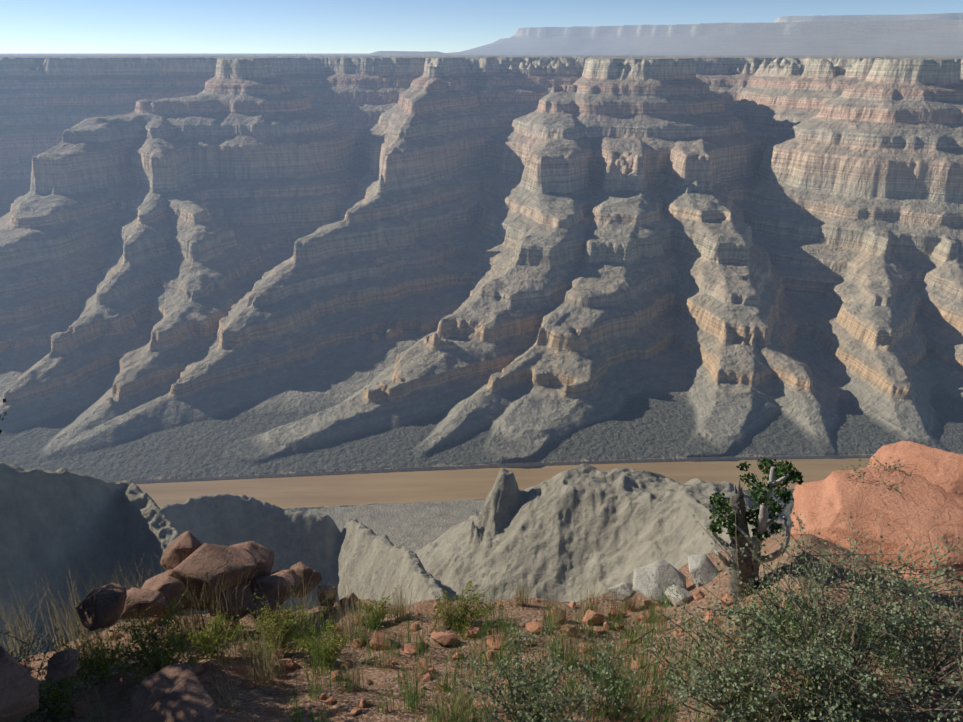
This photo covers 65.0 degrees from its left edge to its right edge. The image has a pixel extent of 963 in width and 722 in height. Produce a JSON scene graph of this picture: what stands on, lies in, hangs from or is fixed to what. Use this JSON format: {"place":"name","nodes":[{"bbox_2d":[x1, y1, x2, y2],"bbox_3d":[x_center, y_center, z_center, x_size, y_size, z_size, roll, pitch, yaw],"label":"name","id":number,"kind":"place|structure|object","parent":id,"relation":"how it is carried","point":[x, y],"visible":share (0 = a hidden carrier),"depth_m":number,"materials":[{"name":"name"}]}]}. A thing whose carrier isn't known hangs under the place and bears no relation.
{"place":"outdoors","nodes":[
{"label":"outdoors","id":0,"kind":"place"},
{"bbox_2d":[0,399,12,433],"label":"leaves","id":1,"kind":"object","parent":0,"point":[5,413],"depth_m":4.13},
{"bbox_2d":[0,462,792,659],"bbox_3d":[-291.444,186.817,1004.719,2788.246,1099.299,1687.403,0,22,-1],"label":"canyon terrain","id":2,"kind":"structure","parent":0,"point":[580,525],"depth_m":1238.81,"materials":[{"name":"grey stone"}]},
{"bbox_2d":[0,13,962,522],"bbox_3d":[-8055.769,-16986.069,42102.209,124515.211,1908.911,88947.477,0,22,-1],"label":"canyon terrain","id":3,"kind":"structure","parent":0,"point":[624,243],"depth_m":3136.16,"materials":[{"name":"grey stone"}]},
{"bbox_2d":[0,0,962,52],"label":"sky","id":4,"kind":"structure","parent":0,"point":[26,26],"materials":[{"name":"blue"}]},
{"bbox_2d":[22,530,962,721],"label":"ground","id":5,"kind":"structure","parent":0,"point":[260,704],"depth_m":4.38,"materials":[{"name":"soil"}]},
{"bbox_2d":[0,530,357,721],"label":"boulders","id":6,"kind":"object","parent":5,"relation":"on","point":[174,693],"visible":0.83,"depth_m":4.82,"materials":[{"name":"brown stone"}]},
{"bbox_2d":[29,579,497,721],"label":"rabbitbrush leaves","id":7,"kind":"object","parent":5,"relation":"on","point":[207,646],"visible":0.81,"depth_m":4.43,"materials":[{"name":"green plant"}]},
{"bbox_2d":[20,591,806,718],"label":"scattered stones","id":8,"kind":"object","parent":5,"relation":"on","point":[292,665],"visible":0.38,"depth_m":4.85,"materials":[{"name":"red stone"}]},
{"bbox_2d":[0,535,846,721],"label":"dry grass tufts","id":9,"kind":"object","parent":5,"relation":"on","point":[517,601],"visible":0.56,"depth_m":4.71,"materials":[{"name":"plant"}]},
{"bbox_2d":[0,453,962,721],"bbox_3d":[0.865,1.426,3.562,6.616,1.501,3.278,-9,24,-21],"label":"shrub branches","id":10,"kind":"object","parent":5,"relation":"on","point":[714,645],"visible":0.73,"depth_m":3.43,"materials":[{"name":"green plant"}]},
{"bbox_2d":[263,561,940,721],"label":"plants","id":11,"kind":"object","parent":5,"relation":"on","point":[416,691],"visible":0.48,"depth_m":4.06,"materials":[{"name":"green plant"}]},
{"bbox_2d":[608,554,718,607],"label":"pale rocks","id":12,"kind":"object","parent":5,"relation":"on","point":[699,565],"visible":0.81,"depth_m":5.85,"materials":[{"name":"stone"}]},
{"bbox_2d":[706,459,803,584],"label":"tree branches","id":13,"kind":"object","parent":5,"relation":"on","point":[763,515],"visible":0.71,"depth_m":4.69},
{"bbox_2d":[707,457,803,599],"bbox_3d":[1.677,1.048,4.783,0.517,1.075,0.429,0,22,-1],"label":"juniper","id":14,"kind":"object","parent":5,"relation":"on","point":[774,509],"depth_m":4.96,"materials":[{"name":"green plant"}]},
{"bbox_2d":[790,441,962,593],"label":"boulder","id":15,"kind":"object","parent":5,"relation":"on","point":[920,509],"visible":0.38,"depth_m":5.50,"materials":[{"name":"stone"}]},
{"bbox_2d":[136,458,869,508],"bbox_3d":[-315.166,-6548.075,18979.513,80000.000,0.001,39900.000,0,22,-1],"label":"river water","id":16,"kind":"structure","parent":0,"point":[374,488],"depth_m":2079.07,"materials":[{"name":"brown liquid"}]}
]}

